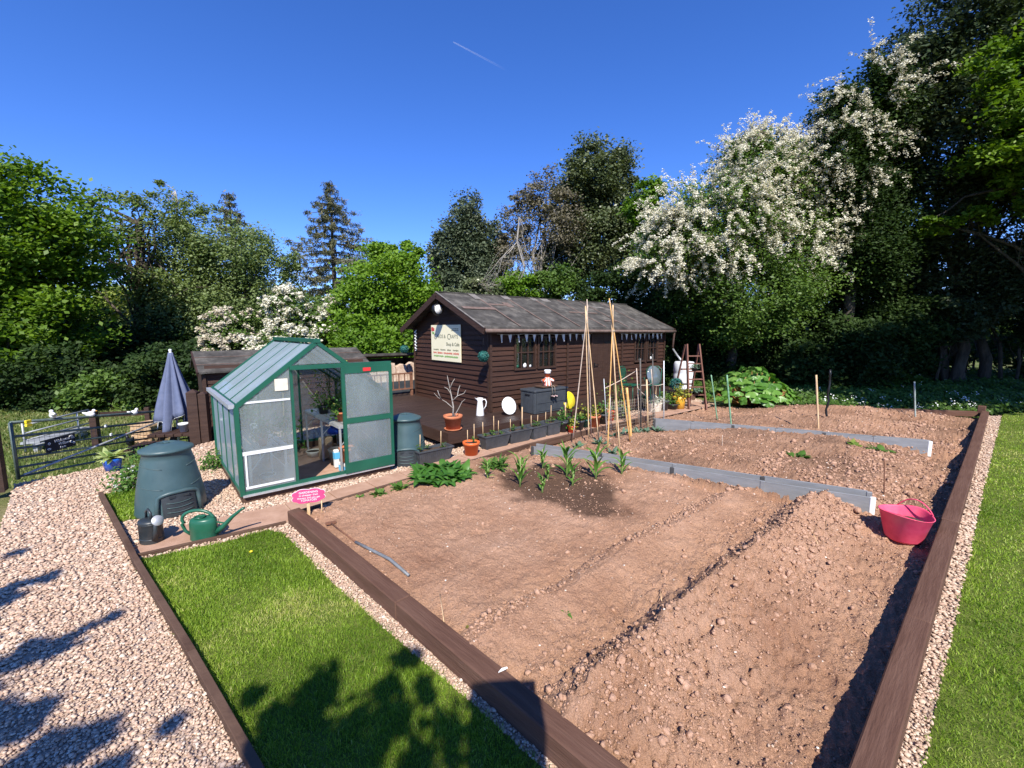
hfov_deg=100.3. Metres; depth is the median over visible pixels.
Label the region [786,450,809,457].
leafy plant
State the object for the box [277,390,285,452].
broom
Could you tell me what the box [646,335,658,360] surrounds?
window
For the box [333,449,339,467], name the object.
plant food box
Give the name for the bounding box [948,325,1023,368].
shrub
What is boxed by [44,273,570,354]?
distant wood
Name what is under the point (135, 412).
bird ornament
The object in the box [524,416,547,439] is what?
plant trough
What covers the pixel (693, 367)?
potted plant
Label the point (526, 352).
window
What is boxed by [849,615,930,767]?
sleeper
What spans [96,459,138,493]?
herb clump
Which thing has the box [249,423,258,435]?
bucket
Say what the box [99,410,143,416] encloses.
fence rail
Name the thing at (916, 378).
shrub
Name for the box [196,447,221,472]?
herb clump
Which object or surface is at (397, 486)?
leafy plant
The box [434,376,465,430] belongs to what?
potted shrub
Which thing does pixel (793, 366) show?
shrub
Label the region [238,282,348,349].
hawthorn
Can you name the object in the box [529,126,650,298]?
holm oak
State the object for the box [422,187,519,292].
holly tree
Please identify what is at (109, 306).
lime tree
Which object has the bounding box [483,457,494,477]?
sweetcorn plant
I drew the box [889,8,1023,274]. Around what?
maple tree
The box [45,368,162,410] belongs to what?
shrub
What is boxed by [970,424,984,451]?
sleeper
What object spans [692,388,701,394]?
potted plant
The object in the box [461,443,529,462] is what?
edging board
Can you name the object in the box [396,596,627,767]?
sleeper
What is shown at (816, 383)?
garden stake
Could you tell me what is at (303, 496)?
slogan sign
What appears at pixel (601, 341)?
door
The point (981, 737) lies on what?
lawn
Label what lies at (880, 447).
leafy plant
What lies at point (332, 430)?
washing bowl
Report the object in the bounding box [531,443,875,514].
plastic edging
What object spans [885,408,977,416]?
sleeper
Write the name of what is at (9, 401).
shrub
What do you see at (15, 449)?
field gate
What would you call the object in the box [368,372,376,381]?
log
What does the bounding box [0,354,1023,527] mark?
ground
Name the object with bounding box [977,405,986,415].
corner post
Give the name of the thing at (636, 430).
leafy plant
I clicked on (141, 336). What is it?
holly tree
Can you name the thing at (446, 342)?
shop sign
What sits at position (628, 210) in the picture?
tree
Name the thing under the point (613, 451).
leafy plant
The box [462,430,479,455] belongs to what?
orange pot
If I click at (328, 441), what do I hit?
compost sack
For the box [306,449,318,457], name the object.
bowl
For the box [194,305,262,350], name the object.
hawthorn
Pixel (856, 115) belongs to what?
hawthorn
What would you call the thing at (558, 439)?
edging board
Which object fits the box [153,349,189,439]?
parasol
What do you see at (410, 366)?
log
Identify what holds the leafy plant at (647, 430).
on the soil
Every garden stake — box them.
[626,388,631,435]
[711,375,717,418]
[726,375,731,423]
[815,375,818,428]
[825,370,831,416]
[883,459,884,493]
[914,382,915,416]
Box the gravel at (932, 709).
[897,416,1000,767]
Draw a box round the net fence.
[603,354,664,431]
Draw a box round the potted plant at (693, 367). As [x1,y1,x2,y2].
[689,364,699,370]
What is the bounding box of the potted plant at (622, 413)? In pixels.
[618,405,630,418]
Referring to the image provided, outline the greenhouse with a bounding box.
[206,337,394,503]
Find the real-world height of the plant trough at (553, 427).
0.590 m
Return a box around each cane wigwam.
[573,299,598,438]
[607,298,630,449]
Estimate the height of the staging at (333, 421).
0.726 m
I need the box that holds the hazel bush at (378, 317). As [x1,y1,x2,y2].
[298,239,442,358]
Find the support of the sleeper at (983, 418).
on the gravel at (932, 709)
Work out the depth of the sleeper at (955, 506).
5.00 m
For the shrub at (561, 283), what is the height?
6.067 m
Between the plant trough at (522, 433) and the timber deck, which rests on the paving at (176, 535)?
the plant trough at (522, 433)
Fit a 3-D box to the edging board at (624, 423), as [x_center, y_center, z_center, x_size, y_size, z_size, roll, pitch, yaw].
[2.465,0.890,9.477,2.494,0.131,0.041,-6,10,-41]
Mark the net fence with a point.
(652, 410)
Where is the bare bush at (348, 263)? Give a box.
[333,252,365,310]
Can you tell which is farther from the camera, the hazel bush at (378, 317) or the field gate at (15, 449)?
the hazel bush at (378, 317)
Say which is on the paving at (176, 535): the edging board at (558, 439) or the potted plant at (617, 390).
the potted plant at (617, 390)
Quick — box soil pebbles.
[325,406,969,763]
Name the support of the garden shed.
on the ground at (5, 497)
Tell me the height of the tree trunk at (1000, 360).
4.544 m
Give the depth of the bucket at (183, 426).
8.19 m
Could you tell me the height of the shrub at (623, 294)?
6.934 m
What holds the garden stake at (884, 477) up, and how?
on the soil
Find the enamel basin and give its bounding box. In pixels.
[502,397,515,414]
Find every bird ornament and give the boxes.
[49,410,56,417]
[82,409,96,416]
[127,408,138,414]
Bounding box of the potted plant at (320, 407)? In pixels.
[310,392,332,413]
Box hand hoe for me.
[325,520,409,576]
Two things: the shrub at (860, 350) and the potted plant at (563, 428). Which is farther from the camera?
the shrub at (860, 350)
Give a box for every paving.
[136,402,714,552]
[242,443,365,490]
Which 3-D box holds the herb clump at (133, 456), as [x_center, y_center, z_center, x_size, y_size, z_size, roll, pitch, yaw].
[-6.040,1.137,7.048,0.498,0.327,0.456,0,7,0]
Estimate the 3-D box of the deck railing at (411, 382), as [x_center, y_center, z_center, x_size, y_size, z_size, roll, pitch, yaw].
[-3.245,0.043,11.381,1.320,0.660,0.080,-6,9,-40]
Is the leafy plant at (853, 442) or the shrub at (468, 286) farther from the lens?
the shrub at (468, 286)
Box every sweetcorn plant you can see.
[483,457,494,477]
[508,451,531,486]
[537,444,548,467]
[537,472,545,492]
[544,464,553,479]
[552,441,582,475]
[566,461,580,485]
[583,439,609,479]
[609,447,630,473]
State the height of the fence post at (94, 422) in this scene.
0.922 m
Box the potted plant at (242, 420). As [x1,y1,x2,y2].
[239,397,262,426]
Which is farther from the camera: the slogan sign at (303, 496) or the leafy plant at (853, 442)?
the leafy plant at (853, 442)
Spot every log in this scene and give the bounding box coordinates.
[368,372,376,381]
[376,371,386,382]
[387,363,395,381]
[395,364,406,380]
[405,362,413,379]
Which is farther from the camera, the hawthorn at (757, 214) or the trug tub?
the hawthorn at (757, 214)
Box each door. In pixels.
[340,365,394,473]
[592,333,612,395]
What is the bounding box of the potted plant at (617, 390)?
[596,370,633,419]
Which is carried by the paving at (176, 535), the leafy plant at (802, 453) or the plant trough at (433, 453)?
the plant trough at (433, 453)
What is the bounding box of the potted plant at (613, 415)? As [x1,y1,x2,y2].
[606,406,614,420]
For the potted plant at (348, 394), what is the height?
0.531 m
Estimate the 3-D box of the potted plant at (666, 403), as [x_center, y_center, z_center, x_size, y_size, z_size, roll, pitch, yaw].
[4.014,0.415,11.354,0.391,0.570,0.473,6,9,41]
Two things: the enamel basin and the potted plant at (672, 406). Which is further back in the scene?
the potted plant at (672, 406)
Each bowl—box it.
[259,472,275,480]
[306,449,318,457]
[326,426,342,434]
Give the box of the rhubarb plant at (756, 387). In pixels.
[703,366,801,407]
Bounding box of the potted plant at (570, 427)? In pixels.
[567,416,578,432]
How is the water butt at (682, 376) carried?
on the ground at (5, 497)
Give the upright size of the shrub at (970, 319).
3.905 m
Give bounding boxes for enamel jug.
[475,398,486,415]
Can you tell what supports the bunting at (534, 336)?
hanging from the wooden cabin
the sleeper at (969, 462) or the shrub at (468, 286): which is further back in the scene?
the shrub at (468, 286)
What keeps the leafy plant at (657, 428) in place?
on the soil
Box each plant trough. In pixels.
[414,442,453,464]
[477,416,511,449]
[502,407,533,443]
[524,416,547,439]
[538,412,561,435]
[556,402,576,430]
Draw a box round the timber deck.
[393,386,690,448]
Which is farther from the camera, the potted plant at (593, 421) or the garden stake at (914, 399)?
the garden stake at (914, 399)
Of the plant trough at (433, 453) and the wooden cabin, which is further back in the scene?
the wooden cabin
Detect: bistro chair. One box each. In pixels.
[619,366,639,403]
[645,366,661,402]
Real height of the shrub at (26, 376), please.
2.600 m
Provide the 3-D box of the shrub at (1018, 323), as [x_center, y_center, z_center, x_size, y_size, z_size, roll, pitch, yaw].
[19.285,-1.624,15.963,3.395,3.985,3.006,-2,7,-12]
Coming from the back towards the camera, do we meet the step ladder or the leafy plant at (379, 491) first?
the step ladder
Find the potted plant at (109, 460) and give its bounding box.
[92,447,132,471]
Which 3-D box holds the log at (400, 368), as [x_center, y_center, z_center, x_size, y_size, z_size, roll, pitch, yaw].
[-3.194,-0.336,12.217,0.338,0.477,0.200,-6,9,-40]
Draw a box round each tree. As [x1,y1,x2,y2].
[0,144,141,396]
[50,303,241,388]
[70,184,199,327]
[86,281,190,328]
[97,197,302,349]
[144,179,223,270]
[209,190,275,314]
[278,180,378,323]
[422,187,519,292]
[472,217,528,293]
[492,162,601,290]
[616,173,671,317]
[633,279,802,397]
[670,378,682,400]
[747,219,966,338]
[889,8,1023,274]
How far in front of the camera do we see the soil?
3.52 m
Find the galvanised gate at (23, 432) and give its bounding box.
[21,409,89,451]
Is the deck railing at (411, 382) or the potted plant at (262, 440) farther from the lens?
the deck railing at (411, 382)
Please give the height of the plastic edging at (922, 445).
0.279 m
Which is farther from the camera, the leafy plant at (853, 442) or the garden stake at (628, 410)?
the garden stake at (628, 410)
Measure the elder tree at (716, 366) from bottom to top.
5.353 m
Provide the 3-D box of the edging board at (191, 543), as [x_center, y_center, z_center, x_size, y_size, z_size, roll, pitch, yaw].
[-2.980,1.564,4.327,1.240,0.050,0.030,-5,9,-34]
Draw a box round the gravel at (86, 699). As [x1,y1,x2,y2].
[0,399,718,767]
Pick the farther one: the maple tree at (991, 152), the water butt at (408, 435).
the maple tree at (991, 152)
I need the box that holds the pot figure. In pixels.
[541,369,557,397]
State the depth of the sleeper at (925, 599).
3.44 m
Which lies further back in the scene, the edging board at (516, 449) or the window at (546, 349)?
the window at (546, 349)
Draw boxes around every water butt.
[392,412,425,466]
[673,361,694,399]
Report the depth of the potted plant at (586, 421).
9.27 m
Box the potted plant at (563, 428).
[554,406,572,431]
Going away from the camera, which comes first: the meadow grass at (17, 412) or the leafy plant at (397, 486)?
the leafy plant at (397, 486)
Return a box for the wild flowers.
[824,374,1022,407]
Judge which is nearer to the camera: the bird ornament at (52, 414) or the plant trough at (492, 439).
the bird ornament at (52, 414)
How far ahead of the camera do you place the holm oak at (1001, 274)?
14.19 m
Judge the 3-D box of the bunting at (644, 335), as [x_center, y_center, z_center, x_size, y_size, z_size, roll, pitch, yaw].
[3.886,-1.422,12.721,2.301,0.191,0.052,-6,9,-40]
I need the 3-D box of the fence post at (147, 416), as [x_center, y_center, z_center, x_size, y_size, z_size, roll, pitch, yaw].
[-9.179,1.002,10.807,0.100,0.840,0.100,-2,7,-15]
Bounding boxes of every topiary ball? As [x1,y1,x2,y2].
[400,345,408,353]
[477,347,488,361]
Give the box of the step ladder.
[672,344,707,409]
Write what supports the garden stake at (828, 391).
on the soil
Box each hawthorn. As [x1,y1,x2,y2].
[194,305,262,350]
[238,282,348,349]
[612,108,873,372]
[768,17,961,320]
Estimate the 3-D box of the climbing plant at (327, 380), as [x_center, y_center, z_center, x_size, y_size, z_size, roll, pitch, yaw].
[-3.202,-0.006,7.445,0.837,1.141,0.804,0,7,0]
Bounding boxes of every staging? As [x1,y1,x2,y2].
[240,427,288,489]
[304,406,375,470]
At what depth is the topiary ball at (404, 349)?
11.57 m
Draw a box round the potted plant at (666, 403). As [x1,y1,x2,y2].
[657,391,670,410]
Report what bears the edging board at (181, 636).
on the gravel at (86, 699)
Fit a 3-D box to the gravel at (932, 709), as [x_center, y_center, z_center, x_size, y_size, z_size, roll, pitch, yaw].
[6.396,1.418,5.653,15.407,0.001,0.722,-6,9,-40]
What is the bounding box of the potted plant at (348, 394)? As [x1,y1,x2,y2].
[328,381,354,413]
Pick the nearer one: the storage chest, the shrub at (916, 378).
the storage chest
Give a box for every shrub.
[0,340,143,413]
[0,359,55,408]
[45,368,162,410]
[102,341,202,409]
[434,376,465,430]
[443,276,507,295]
[494,266,544,297]
[528,262,588,299]
[563,267,650,307]
[601,248,672,316]
[701,322,804,373]
[747,330,844,388]
[797,311,918,389]
[854,289,961,374]
[877,366,933,384]
[912,289,1023,381]
[915,345,977,377]
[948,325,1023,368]
[969,330,1023,377]
[986,296,1023,380]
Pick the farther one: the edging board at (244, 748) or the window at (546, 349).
the window at (546, 349)
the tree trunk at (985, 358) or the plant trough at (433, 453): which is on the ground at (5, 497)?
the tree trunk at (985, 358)
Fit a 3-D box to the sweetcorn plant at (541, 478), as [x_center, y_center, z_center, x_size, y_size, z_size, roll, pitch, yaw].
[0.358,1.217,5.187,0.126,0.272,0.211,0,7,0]
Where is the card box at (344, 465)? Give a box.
[338,459,358,470]
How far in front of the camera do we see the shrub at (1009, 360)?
17.25 m
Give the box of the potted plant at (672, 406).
[668,399,679,409]
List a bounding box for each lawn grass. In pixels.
[105,487,136,522]
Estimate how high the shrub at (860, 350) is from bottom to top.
3.139 m
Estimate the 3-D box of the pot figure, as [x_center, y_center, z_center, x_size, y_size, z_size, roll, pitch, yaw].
[0.830,-0.007,9.345,0.350,0.606,0.343,-6,9,-40]
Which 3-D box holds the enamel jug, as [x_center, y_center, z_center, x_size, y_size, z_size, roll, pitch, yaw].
[-0.657,0.472,8.964,0.202,0.385,0.186,6,9,40]
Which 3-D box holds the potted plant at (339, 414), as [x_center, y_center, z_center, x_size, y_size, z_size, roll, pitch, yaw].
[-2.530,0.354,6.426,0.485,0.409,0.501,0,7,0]
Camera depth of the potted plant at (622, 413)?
10.20 m
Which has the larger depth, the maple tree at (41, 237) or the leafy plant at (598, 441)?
the maple tree at (41, 237)
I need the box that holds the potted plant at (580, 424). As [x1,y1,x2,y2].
[570,413,586,429]
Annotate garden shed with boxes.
[190,347,368,439]
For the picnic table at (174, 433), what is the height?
0.748 m
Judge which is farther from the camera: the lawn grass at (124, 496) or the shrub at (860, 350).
the shrub at (860, 350)
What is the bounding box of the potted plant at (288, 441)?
[262,401,305,457]
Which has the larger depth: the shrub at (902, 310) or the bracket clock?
the shrub at (902, 310)
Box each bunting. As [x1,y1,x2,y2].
[500,333,591,341]
[620,333,661,339]
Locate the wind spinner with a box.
[414,330,416,350]
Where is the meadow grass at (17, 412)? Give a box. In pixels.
[0,406,187,487]
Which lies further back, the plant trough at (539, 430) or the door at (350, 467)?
the plant trough at (539, 430)
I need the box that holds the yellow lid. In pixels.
[564,391,574,408]
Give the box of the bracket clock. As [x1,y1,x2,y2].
[432,302,442,314]
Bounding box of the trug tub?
[878,499,935,544]
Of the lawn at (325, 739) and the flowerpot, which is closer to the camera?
the lawn at (325, 739)
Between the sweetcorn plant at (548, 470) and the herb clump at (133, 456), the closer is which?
the sweetcorn plant at (548, 470)
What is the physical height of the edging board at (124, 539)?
0.075 m
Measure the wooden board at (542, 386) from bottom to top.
0.044 m
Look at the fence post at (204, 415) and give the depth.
8.04 m
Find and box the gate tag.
[24,420,31,426]
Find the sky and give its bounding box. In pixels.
[0,0,1023,319]
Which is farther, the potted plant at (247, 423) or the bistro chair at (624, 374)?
the bistro chair at (624, 374)
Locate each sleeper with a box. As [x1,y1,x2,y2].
[287,508,409,619]
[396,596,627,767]
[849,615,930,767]
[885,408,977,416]
[905,519,958,639]
[940,471,972,529]
[959,443,979,477]
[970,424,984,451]
[976,411,988,427]
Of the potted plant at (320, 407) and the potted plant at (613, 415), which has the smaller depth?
the potted plant at (320, 407)
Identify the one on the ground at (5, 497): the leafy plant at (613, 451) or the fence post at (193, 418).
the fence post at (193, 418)
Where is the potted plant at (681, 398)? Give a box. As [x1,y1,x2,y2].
[667,383,692,408]
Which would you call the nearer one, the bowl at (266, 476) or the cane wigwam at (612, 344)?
the bowl at (266, 476)
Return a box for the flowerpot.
[339,445,356,462]
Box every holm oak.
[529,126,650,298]
[858,0,1023,381]
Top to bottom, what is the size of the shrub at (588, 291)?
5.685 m
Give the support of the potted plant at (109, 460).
on the gravel at (86, 699)
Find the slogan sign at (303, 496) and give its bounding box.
[291,488,325,514]
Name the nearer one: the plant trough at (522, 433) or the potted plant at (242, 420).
the potted plant at (242, 420)
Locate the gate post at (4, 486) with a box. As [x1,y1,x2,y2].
[0,432,8,492]
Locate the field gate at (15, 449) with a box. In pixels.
[8,411,189,479]
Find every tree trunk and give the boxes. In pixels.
[923,196,949,380]
[974,218,1012,378]
[987,327,1002,381]
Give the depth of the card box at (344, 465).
6.34 m
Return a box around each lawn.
[141,530,540,767]
[924,413,1023,767]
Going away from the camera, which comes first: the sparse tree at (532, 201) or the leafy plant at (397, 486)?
the leafy plant at (397, 486)
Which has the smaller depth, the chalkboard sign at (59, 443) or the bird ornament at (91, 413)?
the chalkboard sign at (59, 443)
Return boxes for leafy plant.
[369,488,387,496]
[389,480,409,490]
[406,459,477,487]
[478,452,513,471]
[570,441,584,447]
[590,437,609,443]
[608,446,617,453]
[632,426,644,432]
[641,427,650,432]
[651,425,664,430]
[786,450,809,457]
[847,438,862,446]
[866,444,896,452]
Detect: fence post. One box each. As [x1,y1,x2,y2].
[88,410,101,445]
[144,407,151,420]
[185,389,200,447]
[197,391,211,442]
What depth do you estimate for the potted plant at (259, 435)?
5.72 m
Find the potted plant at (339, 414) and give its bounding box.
[323,394,359,421]
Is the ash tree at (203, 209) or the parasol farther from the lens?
the ash tree at (203, 209)
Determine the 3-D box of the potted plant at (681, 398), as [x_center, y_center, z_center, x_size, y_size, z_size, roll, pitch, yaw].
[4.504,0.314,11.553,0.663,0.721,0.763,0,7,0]
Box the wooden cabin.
[400,291,676,412]
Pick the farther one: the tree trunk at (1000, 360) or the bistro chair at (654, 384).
the tree trunk at (1000, 360)
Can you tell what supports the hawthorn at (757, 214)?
on the ground at (5, 497)
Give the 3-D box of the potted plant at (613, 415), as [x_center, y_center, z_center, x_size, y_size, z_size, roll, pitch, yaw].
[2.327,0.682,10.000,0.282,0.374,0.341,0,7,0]
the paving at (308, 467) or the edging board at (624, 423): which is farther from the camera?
the edging board at (624, 423)
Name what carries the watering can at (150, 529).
on the paving at (176, 535)
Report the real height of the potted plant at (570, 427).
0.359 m
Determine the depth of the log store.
12.21 m
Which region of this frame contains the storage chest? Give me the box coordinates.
[520,385,567,414]
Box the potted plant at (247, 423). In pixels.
[239,401,262,430]
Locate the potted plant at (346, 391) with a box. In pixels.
[325,384,360,415]
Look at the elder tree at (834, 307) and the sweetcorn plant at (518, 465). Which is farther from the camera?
the elder tree at (834, 307)
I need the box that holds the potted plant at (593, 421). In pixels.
[584,404,602,427]
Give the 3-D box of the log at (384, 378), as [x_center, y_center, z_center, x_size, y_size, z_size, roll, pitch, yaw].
[-3.639,-0.312,11.833,0.286,0.523,0.200,-6,9,-40]
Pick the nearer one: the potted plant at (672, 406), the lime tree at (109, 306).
the potted plant at (672, 406)
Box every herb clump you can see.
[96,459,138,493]
[125,444,147,463]
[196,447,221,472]
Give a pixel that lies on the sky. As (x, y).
(401, 105)
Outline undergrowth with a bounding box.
[664,366,1023,417]
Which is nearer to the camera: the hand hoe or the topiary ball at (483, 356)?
the hand hoe
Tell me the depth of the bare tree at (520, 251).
18.79 m
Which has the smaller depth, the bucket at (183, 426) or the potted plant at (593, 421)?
the bucket at (183, 426)
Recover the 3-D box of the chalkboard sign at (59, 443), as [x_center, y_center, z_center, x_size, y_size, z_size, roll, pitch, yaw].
[-6.912,0.900,6.554,0.023,0.200,0.460,0,7,-3]
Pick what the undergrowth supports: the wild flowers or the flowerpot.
the wild flowers
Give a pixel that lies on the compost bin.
(169, 483)
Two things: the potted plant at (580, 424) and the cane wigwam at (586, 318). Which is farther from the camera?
the potted plant at (580, 424)
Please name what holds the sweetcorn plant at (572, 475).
on the soil
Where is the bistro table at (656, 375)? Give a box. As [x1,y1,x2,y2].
[641,366,660,403]
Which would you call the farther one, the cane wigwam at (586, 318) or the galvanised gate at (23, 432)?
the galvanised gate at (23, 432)
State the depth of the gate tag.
6.08 m
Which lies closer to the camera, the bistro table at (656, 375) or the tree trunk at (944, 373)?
the bistro table at (656, 375)
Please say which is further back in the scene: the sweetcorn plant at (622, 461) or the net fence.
the net fence
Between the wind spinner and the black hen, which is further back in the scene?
the wind spinner
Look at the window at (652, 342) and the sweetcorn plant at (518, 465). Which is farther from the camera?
the window at (652, 342)
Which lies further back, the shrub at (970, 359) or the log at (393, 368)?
the shrub at (970, 359)
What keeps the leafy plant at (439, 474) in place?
on the soil
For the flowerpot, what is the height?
0.220 m
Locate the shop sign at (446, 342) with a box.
[431,325,460,362]
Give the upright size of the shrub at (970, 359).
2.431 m
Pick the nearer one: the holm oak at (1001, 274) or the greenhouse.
the greenhouse
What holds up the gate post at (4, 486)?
on the gravel at (86, 699)
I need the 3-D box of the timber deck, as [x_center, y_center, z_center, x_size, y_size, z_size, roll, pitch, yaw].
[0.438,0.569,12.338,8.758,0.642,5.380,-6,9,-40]
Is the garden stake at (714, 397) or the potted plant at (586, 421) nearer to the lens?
the potted plant at (586, 421)
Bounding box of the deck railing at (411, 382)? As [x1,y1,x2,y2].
[367,372,412,394]
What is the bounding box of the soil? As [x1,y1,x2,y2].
[309,404,977,767]
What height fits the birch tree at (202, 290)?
10.426 m
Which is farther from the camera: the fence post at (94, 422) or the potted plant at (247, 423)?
the fence post at (94, 422)
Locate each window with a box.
[513,336,536,370]
[537,336,556,368]
[633,336,646,362]
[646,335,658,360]
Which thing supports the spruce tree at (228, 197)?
on the ground at (5, 497)
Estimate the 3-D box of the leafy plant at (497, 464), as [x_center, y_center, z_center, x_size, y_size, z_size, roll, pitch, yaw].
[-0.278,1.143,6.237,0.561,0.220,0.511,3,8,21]
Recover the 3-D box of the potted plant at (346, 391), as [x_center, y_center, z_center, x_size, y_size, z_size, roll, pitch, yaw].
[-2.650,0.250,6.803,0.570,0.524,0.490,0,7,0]
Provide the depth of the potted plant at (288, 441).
7.24 m
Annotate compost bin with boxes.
[134,440,207,518]
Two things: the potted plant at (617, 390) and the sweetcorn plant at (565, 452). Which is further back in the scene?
the potted plant at (617, 390)
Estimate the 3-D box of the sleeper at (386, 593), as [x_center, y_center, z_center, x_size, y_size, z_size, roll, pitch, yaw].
[-1.605,1.550,3.938,2.262,0.150,0.130,7,11,44]
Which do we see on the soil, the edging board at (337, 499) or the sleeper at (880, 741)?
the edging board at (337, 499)
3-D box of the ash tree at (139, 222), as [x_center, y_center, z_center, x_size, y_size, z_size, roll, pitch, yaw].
[-20.097,-4.970,22.408,7.462,10.167,5.042,0,7,0]
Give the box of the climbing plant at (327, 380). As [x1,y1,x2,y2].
[301,360,346,408]
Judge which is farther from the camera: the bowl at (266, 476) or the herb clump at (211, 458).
the herb clump at (211, 458)
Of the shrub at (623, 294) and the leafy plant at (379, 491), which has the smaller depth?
the leafy plant at (379, 491)
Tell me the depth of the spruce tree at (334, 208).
36.27 m
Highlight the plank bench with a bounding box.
[20,426,89,451]
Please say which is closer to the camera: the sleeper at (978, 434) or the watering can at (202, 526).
the watering can at (202, 526)
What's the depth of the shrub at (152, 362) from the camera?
14.59 m
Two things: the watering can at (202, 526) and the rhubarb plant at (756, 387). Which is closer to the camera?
the watering can at (202, 526)
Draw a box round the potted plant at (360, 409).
[347,389,376,416]
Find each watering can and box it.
[137,508,164,544]
[180,507,244,540]
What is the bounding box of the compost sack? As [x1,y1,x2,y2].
[318,436,332,458]
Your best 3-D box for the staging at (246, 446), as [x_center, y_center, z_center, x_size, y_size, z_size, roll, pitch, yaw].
[-3.722,1.019,6.199,0.450,0.606,1.790,-6,9,-40]
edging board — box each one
[98,491,135,556]
[130,552,194,659]
[137,521,285,556]
[187,648,264,767]
[302,477,412,512]
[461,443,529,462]
[529,430,586,445]
[587,414,652,433]
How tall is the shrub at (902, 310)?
3.874 m
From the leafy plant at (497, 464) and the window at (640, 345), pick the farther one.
the window at (640, 345)
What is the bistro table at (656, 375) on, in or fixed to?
on the timber deck
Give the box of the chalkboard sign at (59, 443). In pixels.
[44,433,75,452]
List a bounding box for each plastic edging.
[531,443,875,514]
[653,418,932,456]
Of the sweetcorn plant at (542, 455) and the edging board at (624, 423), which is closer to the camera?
the sweetcorn plant at (542, 455)
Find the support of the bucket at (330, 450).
on the paving at (308, 467)
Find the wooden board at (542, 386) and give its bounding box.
[534,384,557,387]
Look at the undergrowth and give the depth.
12.92 m
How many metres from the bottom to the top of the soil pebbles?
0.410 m
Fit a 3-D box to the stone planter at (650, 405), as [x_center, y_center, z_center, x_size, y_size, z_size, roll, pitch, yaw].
[3.710,0.357,11.126,0.396,0.740,0.431,-7,10,-44]
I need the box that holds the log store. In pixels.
[363,352,414,393]
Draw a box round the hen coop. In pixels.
[127,420,169,443]
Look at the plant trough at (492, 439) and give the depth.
7.65 m
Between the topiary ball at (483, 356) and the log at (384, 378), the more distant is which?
the log at (384, 378)
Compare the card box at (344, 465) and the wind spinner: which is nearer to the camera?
the card box at (344, 465)
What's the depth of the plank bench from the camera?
9.79 m
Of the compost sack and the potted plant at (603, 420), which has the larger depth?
the potted plant at (603, 420)
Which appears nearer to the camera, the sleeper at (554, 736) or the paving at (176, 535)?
the sleeper at (554, 736)
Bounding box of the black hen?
[125,435,133,446]
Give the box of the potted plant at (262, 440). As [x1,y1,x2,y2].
[249,417,280,445]
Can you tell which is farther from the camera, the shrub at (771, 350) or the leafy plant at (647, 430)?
the shrub at (771, 350)
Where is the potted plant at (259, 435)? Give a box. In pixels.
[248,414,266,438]
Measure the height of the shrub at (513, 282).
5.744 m
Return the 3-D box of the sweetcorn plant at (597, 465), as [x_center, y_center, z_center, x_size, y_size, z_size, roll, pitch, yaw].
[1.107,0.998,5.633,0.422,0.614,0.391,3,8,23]
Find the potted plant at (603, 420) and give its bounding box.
[597,400,612,423]
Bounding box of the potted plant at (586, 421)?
[577,403,592,427]
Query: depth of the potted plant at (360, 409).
6.38 m
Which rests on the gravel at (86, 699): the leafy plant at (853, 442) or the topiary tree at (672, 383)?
the topiary tree at (672, 383)
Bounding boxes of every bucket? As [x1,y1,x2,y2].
[178,422,188,431]
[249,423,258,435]
[328,446,339,465]
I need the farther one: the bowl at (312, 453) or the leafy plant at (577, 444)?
the leafy plant at (577, 444)
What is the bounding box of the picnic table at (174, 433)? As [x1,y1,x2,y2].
[123,426,213,453]
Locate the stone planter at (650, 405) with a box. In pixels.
[648,387,662,412]
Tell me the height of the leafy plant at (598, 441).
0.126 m

